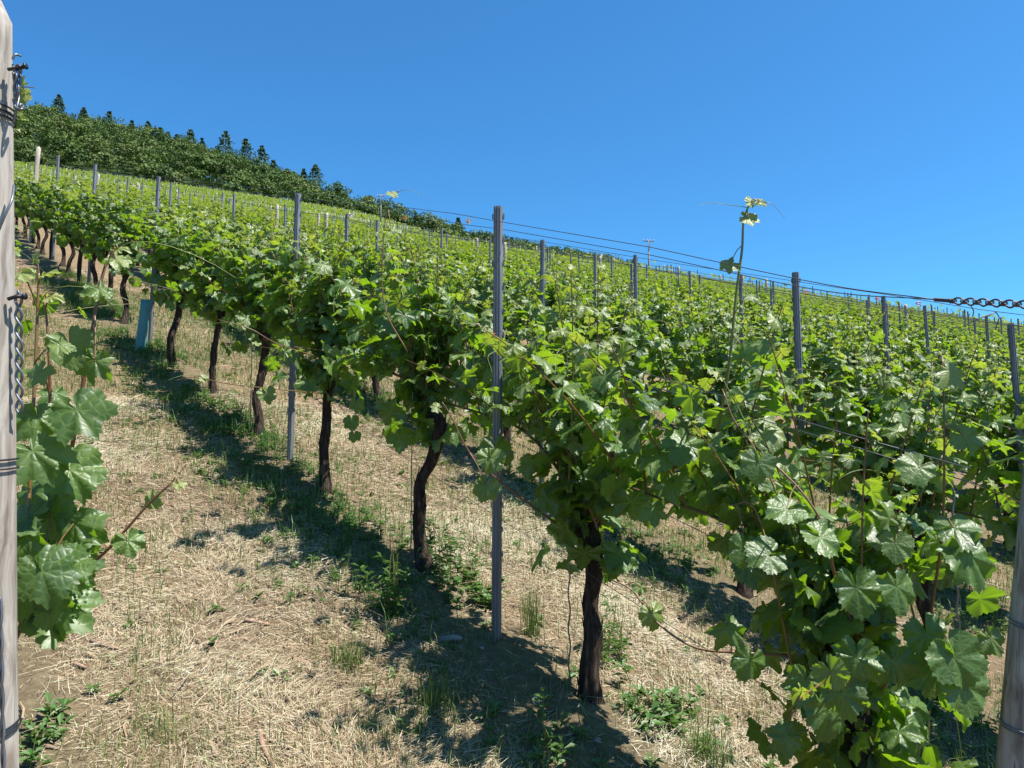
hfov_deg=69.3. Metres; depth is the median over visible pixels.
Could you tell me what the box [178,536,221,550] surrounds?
twig
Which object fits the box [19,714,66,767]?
weed plant
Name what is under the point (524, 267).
grapevine
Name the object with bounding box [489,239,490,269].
steel post
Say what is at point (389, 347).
grapevine
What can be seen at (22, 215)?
grapevine
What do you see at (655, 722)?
weed plant
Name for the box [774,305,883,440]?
grapevine
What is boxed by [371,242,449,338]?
grapevine
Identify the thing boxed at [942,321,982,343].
grapevine
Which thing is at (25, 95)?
vine tip
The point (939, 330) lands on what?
grapevine
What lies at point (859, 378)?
grapevine
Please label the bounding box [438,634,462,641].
stone
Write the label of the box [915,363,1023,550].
grapevine
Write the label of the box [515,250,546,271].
grapevine
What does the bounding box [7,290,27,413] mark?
chain
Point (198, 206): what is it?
grapevine
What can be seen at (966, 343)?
grapevine
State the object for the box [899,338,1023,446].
grapevine
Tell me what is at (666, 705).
weed plant
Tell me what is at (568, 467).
trellis wire
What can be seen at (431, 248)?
grapevine
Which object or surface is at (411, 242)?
grapevine
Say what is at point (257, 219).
grapevine
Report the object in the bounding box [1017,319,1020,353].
steel post
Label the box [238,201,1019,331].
trellis wire
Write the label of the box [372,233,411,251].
grapevine
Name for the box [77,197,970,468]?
trellis wire
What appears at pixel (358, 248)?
grapevine
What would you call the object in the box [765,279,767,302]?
wooden stake
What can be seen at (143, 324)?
vine sleeve
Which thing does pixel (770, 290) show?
trellis wire
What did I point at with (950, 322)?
grapevine
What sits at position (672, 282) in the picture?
grapevine
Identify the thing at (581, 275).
grapevine
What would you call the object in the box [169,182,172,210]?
steel post
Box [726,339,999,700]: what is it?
grapevine
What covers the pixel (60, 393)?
grapevine
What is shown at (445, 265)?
grapevine
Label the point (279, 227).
grapevine
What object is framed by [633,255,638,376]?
steel post
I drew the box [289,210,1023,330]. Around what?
trellis wire
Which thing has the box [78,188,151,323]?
grapevine
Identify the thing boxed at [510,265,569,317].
grapevine
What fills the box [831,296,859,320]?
grapevine
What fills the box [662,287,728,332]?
grapevine
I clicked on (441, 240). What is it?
steel post
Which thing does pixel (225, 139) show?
conifer tree
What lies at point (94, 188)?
steel post
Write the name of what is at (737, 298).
grapevine
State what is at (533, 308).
grapevine
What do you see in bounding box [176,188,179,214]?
steel post
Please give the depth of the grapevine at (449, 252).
16.55 m
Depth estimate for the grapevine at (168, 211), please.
14.12 m
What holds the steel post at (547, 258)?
on the hillside ground at (32, 690)
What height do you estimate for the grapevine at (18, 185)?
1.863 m
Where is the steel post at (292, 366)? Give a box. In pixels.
[287,193,301,461]
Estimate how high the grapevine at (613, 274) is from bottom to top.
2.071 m
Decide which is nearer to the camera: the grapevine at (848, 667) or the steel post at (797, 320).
the grapevine at (848, 667)
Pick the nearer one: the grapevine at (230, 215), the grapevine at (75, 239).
the grapevine at (75, 239)
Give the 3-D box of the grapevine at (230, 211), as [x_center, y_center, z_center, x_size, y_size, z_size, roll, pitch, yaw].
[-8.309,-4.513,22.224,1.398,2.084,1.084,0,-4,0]
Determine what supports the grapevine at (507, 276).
on the hillside ground at (32, 690)
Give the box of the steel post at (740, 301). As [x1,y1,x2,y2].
[739,275,743,428]
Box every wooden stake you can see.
[28,147,40,242]
[275,204,278,226]
[325,213,327,236]
[503,242,506,269]
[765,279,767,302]
[904,304,908,326]
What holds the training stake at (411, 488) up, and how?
on the hillside ground at (32, 690)
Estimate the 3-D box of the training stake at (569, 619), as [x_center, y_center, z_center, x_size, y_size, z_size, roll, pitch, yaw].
[0.228,0.766,2.958,0.014,1.001,0.011,0,-4,0]
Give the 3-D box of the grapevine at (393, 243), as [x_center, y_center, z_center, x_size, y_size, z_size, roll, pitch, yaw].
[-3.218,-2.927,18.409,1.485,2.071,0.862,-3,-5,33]
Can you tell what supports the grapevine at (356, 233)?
on the hillside ground at (32, 690)
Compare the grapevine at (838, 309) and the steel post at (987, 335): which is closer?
the steel post at (987, 335)
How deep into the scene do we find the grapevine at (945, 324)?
24.49 m
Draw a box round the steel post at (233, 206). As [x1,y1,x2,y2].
[232,194,235,238]
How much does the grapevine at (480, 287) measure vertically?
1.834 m
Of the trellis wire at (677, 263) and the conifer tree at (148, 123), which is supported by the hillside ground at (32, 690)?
the conifer tree at (148, 123)
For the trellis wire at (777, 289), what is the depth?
12.81 m
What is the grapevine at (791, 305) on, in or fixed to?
on the hillside ground at (32, 690)
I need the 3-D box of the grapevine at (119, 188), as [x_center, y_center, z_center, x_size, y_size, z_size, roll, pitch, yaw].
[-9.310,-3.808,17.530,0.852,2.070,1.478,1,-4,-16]
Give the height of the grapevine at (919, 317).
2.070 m
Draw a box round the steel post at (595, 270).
[593,254,596,304]
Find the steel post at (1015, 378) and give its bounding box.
[1007,323,1023,471]
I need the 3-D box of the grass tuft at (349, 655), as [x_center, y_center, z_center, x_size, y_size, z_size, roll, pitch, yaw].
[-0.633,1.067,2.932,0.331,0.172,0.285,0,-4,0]
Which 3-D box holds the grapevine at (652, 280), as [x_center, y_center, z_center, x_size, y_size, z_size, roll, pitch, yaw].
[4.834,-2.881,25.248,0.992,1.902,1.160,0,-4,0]
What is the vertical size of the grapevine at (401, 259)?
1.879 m
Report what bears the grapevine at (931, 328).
on the hillside ground at (32, 690)
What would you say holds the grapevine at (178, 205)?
on the hillside ground at (32, 690)
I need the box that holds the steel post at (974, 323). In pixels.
[973,317,977,353]
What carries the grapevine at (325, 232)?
on the hillside ground at (32, 690)
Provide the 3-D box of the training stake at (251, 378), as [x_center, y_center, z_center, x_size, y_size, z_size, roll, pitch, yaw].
[-1.974,-0.060,5.609,0.008,0.950,0.007,0,-4,0]
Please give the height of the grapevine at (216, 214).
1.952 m
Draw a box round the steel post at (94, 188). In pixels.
[87,164,96,282]
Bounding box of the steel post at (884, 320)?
[881,297,890,375]
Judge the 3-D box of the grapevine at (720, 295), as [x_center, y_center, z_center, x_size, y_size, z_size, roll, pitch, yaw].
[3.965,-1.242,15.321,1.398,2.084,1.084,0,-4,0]
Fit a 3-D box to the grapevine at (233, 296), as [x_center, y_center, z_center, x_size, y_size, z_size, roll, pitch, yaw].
[-2.103,-0.473,5.987,0.997,1.952,1.307,1,-4,-14]
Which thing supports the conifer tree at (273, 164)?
on the hillside ground at (32, 690)
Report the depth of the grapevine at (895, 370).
6.65 m
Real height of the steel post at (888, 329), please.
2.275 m
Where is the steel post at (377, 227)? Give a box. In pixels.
[376,220,378,249]
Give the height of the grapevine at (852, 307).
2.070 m
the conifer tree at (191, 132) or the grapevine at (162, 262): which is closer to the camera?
the grapevine at (162, 262)
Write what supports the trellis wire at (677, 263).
attached to the steel post at (797, 320)
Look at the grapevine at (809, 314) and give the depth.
13.40 m
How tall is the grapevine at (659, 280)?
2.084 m
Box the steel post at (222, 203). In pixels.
[221,193,223,216]
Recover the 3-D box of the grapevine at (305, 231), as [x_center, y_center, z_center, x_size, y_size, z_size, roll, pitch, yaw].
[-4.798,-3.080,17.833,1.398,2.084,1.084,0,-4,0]
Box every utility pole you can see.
[377,194,384,220]
[643,239,653,269]
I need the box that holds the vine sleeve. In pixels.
[134,299,151,351]
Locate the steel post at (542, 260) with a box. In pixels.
[539,240,545,483]
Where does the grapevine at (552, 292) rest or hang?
on the hillside ground at (32, 690)
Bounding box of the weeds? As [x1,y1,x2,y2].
[17,263,1015,767]
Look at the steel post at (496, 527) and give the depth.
3.30 m
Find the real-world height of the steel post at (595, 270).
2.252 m
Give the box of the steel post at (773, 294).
[772,282,774,313]
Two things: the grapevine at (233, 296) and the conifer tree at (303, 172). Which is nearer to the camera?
the grapevine at (233, 296)
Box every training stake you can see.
[250,314,252,426]
[410,390,412,566]
[567,465,570,690]
[951,485,963,734]
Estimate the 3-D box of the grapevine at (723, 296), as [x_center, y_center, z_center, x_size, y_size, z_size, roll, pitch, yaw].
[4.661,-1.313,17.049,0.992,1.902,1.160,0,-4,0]
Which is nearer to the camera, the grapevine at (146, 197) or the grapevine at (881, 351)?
the grapevine at (881, 351)
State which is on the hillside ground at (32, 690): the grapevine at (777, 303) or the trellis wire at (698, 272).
the grapevine at (777, 303)
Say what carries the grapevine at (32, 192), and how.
on the hillside ground at (32, 690)
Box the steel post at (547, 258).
[547,247,548,273]
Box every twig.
[73,661,86,668]
[89,639,127,652]
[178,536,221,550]
[244,618,268,625]
[252,542,276,547]
[256,727,274,767]
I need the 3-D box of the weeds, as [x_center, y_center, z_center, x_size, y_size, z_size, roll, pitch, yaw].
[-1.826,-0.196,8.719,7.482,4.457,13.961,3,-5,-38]
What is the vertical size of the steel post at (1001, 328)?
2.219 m
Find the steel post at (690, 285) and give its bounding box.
[688,271,695,380]
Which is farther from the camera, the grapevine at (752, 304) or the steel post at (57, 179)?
the grapevine at (752, 304)
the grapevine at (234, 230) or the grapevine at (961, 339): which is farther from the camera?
the grapevine at (961, 339)
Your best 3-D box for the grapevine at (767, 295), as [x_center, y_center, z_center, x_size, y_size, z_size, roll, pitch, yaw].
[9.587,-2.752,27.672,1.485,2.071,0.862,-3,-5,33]
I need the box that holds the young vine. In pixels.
[140,266,155,293]
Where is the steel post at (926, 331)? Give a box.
[923,305,933,432]
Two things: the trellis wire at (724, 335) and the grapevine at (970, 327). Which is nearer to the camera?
the trellis wire at (724, 335)
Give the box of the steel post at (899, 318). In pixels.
[898,303,900,330]
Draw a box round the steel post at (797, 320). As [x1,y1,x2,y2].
[791,272,810,557]
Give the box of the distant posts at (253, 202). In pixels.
[17,164,1004,321]
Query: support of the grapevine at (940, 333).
on the hillside ground at (32, 690)
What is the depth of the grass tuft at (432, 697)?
2.77 m
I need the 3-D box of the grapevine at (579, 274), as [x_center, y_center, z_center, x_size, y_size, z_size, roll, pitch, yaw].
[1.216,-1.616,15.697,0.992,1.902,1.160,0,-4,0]
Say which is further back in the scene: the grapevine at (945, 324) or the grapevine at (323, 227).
the grapevine at (945, 324)
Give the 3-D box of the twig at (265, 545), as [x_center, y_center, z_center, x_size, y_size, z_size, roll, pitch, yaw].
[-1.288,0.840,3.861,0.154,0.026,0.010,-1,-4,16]
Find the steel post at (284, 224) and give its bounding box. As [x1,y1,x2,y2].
[283,204,285,230]
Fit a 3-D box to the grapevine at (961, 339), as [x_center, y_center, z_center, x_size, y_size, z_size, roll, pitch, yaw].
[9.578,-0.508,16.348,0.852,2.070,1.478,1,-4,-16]
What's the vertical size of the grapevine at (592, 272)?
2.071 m
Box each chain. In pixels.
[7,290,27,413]
[933,297,1023,329]
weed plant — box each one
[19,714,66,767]
[34,692,77,737]
[348,549,415,619]
[417,518,488,583]
[429,563,545,625]
[474,699,501,719]
[519,687,591,767]
[565,665,601,688]
[600,594,629,666]
[609,659,694,735]
[612,678,723,751]
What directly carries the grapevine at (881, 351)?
on the hillside ground at (32, 690)
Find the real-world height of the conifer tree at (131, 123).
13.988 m
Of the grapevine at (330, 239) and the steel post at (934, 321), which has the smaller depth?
the grapevine at (330, 239)
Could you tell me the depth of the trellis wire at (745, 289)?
8.02 m
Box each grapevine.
[14,164,26,230]
[14,170,32,235]
[14,173,33,238]
[14,173,50,248]
[14,219,48,376]
[14,222,136,404]
[15,173,52,254]
[15,241,235,649]
[17,167,45,243]
[26,170,68,259]
[34,174,79,266]
[35,178,80,275]
[55,174,99,283]
[58,180,109,284]
[66,179,123,304]
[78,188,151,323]
[106,193,203,364]
[116,180,133,233]
[121,184,167,265]
[129,189,174,274]
[130,199,264,393]
[132,186,155,209]
[136,193,159,267]
[148,196,187,237]
[163,195,200,212]
[171,210,311,437]
[172,225,376,493]
[174,197,227,263]
[176,194,199,216]
[178,200,208,296]
[186,195,227,264]
[187,196,204,220]
[194,202,251,320]
[217,206,280,266]
[218,200,238,229]
[223,204,243,221]
[235,204,262,241]
[247,207,278,246]
[254,216,343,361]
[255,214,310,312]
[262,213,281,230]
[271,222,293,253]
[281,213,303,238]
[285,220,322,251]
[289,190,487,574]
[301,216,323,236]
[301,216,324,233]
[307,220,357,248]
[310,226,351,266]
[311,224,400,396]
[318,217,336,237]
[327,221,369,242]
[331,231,386,276]
[336,226,358,252]
[341,225,371,245]
[342,220,363,240]
[356,231,382,256]
[366,227,410,250]
[367,232,412,279]
[367,235,420,280]
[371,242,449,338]
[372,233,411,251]
[390,228,408,250]
[402,230,423,258]
[402,231,425,255]
[405,196,784,703]
[405,233,429,257]
[405,243,448,285]
[412,245,462,367]
[418,235,439,266]
[422,237,449,258]
[425,236,453,269]
[426,248,538,465]
[435,241,479,266]
[441,248,489,349]
[443,239,463,261]
[450,239,481,278]
[452,240,474,264]
[452,255,510,313]
[459,239,487,262]
[459,242,508,276]
[469,251,512,280]
[473,250,524,328]
[475,305,1006,767]
[503,251,581,342]
[503,253,525,276]
[503,258,551,299]
[504,267,630,457]
[506,250,517,272]
[507,249,538,277]
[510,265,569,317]
[513,251,566,282]
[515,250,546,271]
[527,254,561,270]
[534,256,580,282]
[537,264,593,302]
[550,261,587,286]
[558,257,592,277]
[561,260,610,285]
[561,277,648,401]
[564,264,592,285]
[564,277,653,417]
[572,256,600,281]
[574,275,645,376]
[580,263,615,282]
[582,267,629,304]
[589,263,638,288]
[593,264,649,297]
[597,263,626,280]
[601,269,629,279]
[603,292,775,598]
[613,287,713,421]
[619,283,700,337]
[625,275,657,302]
[626,298,747,410]
[627,268,655,290]
[629,279,680,318]
[633,271,683,303]
[637,267,663,304]
[641,272,664,289]
[643,271,669,290]
[649,274,708,307]
[652,275,702,304]
[655,269,698,297]
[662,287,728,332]
[669,271,704,291]
[672,293,768,343]
[676,277,698,290]
[678,305,789,399]
[680,279,724,301]
[683,283,726,322]
[684,276,730,302]
[692,277,721,298]
[694,284,733,308]
[702,280,727,299]
[710,292,767,324]
[713,298,782,337]
[717,285,751,311]
[719,287,768,314]
[721,281,749,304]
[725,288,755,308]
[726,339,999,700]
[731,293,775,321]
[736,309,846,423]
[742,309,922,505]
[747,290,786,313]
[749,293,788,332]
[753,284,785,307]
[753,293,782,311]
[757,294,811,326]
[760,299,822,395]
[770,310,850,384]
[773,302,837,325]
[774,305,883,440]
[778,292,816,305]
[780,297,814,312]
[787,299,822,320]
[800,298,835,317]
[801,301,848,330]
[801,306,874,379]
[807,293,847,310]
[809,294,837,315]
[812,295,854,329]
[812,326,944,451]
[818,309,880,363]
[821,299,874,323]
[825,304,866,322]
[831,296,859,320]
[835,316,924,376]
[836,298,865,320]
[837,304,880,316]
[848,304,898,328]
[850,307,897,344]
[850,348,1023,518]
[857,309,905,339]
[865,319,956,409]
[870,305,932,341]
[871,321,962,405]
[872,309,918,329]
[874,351,1023,548]
[888,306,929,338]
[889,304,931,325]
[893,322,955,357]
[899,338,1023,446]
[901,308,939,331]
[910,317,958,347]
[911,313,961,339]
[913,315,973,355]
[913,337,1022,378]
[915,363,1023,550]
[927,310,971,335]
[928,319,983,345]
[931,311,972,335]
[939,334,1023,370]
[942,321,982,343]
[949,335,1008,366]
[953,325,1001,350]
[955,318,989,340]
[957,324,1000,348]
[958,335,1023,392]
[965,328,1023,364]
[978,323,1017,346]
[978,329,1023,354]
[1002,330,1023,345]
[1007,355,1023,402]
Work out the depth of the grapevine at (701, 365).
4.55 m
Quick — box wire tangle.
[7,53,28,124]
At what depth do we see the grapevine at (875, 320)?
17.20 m
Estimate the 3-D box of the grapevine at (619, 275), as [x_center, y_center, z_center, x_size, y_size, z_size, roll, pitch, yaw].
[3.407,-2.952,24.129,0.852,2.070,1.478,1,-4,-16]
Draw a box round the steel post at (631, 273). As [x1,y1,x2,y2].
[630,264,633,301]
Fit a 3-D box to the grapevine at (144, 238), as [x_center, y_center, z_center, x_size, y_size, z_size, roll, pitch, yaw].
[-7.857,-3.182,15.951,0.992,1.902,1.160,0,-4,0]
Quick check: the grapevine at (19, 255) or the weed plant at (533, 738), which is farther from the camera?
the grapevine at (19, 255)
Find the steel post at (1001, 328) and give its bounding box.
[1000,317,1002,346]
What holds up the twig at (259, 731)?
on the hillside ground at (32, 690)
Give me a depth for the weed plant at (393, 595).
3.33 m
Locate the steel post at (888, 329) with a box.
[886,303,890,365]
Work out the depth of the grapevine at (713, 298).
19.23 m
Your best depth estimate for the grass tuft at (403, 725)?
2.61 m
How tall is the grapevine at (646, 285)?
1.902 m
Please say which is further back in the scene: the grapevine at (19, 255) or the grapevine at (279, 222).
the grapevine at (279, 222)
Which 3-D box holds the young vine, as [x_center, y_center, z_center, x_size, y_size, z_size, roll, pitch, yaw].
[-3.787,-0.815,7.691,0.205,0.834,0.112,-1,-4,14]
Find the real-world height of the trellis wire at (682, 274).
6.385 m
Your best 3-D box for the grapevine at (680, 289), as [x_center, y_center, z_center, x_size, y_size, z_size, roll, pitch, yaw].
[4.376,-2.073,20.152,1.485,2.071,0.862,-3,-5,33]
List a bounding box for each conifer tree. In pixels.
[43,94,74,125]
[76,107,87,146]
[95,111,118,147]
[129,120,135,127]
[129,121,154,155]
[173,129,208,175]
[197,138,211,176]
[212,131,235,158]
[236,138,255,159]
[252,145,272,167]
[260,160,284,199]
[300,168,309,184]
[305,164,326,189]
[452,217,462,231]
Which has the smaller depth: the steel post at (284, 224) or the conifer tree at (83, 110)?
the steel post at (284, 224)
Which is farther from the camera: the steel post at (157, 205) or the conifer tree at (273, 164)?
the conifer tree at (273, 164)
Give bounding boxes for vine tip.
[13,76,35,130]
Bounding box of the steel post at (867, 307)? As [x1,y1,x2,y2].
[866,300,869,328]
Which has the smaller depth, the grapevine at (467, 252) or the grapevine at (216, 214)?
the grapevine at (216, 214)
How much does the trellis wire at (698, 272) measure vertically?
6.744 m
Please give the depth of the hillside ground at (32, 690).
3.30 m
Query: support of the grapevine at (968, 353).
on the hillside ground at (32, 690)
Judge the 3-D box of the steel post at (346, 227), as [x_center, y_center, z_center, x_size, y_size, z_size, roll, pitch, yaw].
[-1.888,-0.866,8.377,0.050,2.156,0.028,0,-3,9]
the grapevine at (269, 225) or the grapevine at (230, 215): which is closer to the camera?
the grapevine at (269, 225)
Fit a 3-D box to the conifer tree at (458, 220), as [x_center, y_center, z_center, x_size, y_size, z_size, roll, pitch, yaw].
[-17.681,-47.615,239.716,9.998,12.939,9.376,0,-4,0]
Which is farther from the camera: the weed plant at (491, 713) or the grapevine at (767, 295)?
the grapevine at (767, 295)
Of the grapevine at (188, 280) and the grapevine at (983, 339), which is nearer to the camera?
the grapevine at (188, 280)
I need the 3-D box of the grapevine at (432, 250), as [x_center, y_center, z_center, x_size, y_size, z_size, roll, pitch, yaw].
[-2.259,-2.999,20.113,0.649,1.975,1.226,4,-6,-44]
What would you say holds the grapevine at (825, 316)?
on the hillside ground at (32, 690)
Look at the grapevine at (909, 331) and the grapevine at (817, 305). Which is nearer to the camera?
the grapevine at (909, 331)
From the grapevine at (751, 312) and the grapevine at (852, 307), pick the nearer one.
the grapevine at (751, 312)
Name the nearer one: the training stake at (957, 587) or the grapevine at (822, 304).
the training stake at (957, 587)
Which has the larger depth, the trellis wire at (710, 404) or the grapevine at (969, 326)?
the grapevine at (969, 326)
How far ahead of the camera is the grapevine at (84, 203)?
11.02 m
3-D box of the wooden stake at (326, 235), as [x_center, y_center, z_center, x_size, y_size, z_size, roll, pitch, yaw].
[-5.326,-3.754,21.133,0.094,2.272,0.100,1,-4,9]
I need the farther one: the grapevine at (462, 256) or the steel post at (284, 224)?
the grapevine at (462, 256)
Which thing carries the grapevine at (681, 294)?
on the hillside ground at (32, 690)
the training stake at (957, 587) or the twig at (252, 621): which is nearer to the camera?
the twig at (252, 621)
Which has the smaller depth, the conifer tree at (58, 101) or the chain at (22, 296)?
the chain at (22, 296)
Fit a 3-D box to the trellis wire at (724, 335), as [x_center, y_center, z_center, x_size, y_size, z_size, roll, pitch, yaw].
[-1.326,-1.694,10.515,0.003,5.490,18.035,3,-5,-39]
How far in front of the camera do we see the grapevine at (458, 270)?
12.81 m
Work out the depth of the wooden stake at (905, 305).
20.39 m
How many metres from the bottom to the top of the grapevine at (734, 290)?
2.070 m
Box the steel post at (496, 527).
[490,206,504,638]
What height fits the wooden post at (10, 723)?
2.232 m
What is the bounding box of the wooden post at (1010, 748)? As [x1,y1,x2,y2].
[995,462,1023,767]
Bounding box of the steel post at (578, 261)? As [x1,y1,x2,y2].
[578,253,579,270]
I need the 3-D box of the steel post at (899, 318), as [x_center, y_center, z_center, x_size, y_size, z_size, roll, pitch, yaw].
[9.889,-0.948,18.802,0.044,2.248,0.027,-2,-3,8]
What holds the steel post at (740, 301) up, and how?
on the hillside ground at (32, 690)
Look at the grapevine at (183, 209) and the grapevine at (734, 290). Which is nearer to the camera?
the grapevine at (183, 209)
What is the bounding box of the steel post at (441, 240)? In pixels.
[440,229,442,255]
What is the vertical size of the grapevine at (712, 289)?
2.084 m
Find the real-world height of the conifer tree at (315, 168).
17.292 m
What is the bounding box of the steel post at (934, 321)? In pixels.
[933,311,935,339]
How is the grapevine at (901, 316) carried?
on the hillside ground at (32, 690)
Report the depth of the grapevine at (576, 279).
13.27 m
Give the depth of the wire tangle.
1.29 m
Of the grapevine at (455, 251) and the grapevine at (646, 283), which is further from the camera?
the grapevine at (455, 251)
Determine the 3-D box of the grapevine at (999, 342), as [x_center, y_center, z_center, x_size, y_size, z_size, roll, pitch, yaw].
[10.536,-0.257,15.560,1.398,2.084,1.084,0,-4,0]
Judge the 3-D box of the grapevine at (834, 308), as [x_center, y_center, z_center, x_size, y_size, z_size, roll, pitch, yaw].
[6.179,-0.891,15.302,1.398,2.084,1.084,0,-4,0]
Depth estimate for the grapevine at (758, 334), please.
8.44 m
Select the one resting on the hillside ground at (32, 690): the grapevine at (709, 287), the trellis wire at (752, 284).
the grapevine at (709, 287)
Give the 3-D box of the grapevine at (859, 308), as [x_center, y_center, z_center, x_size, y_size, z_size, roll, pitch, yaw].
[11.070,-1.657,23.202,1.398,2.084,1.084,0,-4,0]
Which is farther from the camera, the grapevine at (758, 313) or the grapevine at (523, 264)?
the grapevine at (523, 264)
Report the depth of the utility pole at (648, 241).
94.81 m
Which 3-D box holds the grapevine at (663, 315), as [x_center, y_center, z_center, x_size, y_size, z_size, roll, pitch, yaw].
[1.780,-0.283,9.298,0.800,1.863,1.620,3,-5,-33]
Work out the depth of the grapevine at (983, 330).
21.86 m
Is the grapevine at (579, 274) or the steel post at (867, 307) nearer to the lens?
the steel post at (867, 307)
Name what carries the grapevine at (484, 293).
on the hillside ground at (32, 690)
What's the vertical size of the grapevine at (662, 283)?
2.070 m
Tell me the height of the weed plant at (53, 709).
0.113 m
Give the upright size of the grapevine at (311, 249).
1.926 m
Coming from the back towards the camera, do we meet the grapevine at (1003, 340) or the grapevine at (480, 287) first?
the grapevine at (1003, 340)
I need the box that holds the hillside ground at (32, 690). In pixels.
[14,136,1014,767]
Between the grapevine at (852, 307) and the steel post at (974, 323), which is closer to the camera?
the steel post at (974, 323)
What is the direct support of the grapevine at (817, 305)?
on the hillside ground at (32, 690)
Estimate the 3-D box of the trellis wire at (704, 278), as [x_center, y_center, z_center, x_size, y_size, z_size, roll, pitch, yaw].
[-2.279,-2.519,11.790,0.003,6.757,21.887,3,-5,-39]
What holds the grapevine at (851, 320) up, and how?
on the hillside ground at (32, 690)
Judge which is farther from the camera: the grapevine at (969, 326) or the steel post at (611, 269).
the grapevine at (969, 326)
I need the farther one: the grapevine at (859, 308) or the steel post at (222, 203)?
the grapevine at (859, 308)
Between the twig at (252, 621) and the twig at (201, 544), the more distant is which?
the twig at (201, 544)
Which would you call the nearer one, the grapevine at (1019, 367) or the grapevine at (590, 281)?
the grapevine at (1019, 367)
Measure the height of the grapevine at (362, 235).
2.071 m
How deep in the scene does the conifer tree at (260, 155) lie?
251.58 m
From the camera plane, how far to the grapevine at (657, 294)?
11.50 m
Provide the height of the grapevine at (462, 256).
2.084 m
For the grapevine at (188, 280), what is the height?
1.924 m
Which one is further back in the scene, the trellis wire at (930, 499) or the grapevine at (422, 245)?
the grapevine at (422, 245)
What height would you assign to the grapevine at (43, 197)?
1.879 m
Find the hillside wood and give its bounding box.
[13,101,639,266]
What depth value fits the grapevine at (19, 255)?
4.41 m
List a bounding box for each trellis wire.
[43,166,930,299]
[45,165,933,299]
[73,245,896,767]
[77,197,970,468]
[122,181,1022,326]
[124,180,1022,314]
[132,251,951,650]
[137,218,984,486]
[179,191,1023,326]
[185,194,1023,334]
[226,227,1023,431]
[237,223,1006,401]
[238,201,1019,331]
[251,205,1023,339]
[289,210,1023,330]
[318,215,1023,329]
[362,221,1023,328]
[386,225,1001,323]
[412,228,1020,325]
[462,340,1016,530]
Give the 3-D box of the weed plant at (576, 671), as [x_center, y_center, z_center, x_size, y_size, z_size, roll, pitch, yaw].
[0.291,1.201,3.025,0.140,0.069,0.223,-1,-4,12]
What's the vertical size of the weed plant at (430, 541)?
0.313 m
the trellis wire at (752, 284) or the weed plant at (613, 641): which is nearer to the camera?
the weed plant at (613, 641)
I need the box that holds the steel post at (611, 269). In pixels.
[610,258,612,280]
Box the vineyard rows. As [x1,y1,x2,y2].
[14,161,1023,339]
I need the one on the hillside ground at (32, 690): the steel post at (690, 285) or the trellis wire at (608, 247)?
the steel post at (690, 285)
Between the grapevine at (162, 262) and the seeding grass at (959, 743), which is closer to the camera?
the seeding grass at (959, 743)
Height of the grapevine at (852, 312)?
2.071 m
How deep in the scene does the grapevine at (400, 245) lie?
24.75 m
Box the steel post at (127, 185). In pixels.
[126,177,128,205]
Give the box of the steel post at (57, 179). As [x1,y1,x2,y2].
[51,155,59,259]
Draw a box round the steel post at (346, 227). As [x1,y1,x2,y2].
[345,213,348,374]
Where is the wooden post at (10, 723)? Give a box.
[0,0,21,767]
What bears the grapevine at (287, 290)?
on the hillside ground at (32, 690)
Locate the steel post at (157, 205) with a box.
[148,176,160,342]
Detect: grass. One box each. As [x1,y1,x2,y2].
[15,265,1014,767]
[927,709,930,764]
[955,717,962,761]
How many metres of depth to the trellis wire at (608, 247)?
2.74 m
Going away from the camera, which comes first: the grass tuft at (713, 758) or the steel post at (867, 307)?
the grass tuft at (713, 758)
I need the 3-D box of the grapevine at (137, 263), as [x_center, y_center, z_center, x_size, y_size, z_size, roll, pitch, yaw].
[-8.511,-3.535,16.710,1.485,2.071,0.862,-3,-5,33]
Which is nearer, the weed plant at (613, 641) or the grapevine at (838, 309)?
the weed plant at (613, 641)
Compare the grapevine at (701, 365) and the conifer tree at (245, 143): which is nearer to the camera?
the grapevine at (701, 365)
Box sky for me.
[1,0,1023,324]
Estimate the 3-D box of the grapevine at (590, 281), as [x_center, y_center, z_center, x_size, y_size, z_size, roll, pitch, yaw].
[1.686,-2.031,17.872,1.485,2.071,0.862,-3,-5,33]
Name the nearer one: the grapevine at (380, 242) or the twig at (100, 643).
the twig at (100, 643)
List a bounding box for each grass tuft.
[126,690,209,760]
[309,634,387,678]
[354,686,421,758]
[398,664,469,738]
[511,570,560,644]
[661,705,744,767]
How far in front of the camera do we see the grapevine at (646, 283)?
16.22 m
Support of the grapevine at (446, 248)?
on the hillside ground at (32, 690)
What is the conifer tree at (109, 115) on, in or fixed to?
on the hillside ground at (32, 690)
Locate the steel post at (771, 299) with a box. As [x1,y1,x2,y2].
[770,289,772,311]
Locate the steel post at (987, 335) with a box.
[985,316,990,367]
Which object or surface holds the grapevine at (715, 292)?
on the hillside ground at (32, 690)
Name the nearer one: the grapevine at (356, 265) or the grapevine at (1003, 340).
the grapevine at (356, 265)
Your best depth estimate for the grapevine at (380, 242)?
15.27 m
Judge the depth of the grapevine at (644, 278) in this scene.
23.24 m
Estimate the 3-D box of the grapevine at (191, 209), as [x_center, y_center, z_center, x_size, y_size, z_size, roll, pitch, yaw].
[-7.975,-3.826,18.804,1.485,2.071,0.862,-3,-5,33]
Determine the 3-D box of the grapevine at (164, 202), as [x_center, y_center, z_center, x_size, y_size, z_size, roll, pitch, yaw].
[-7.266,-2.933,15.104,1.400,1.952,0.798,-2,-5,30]

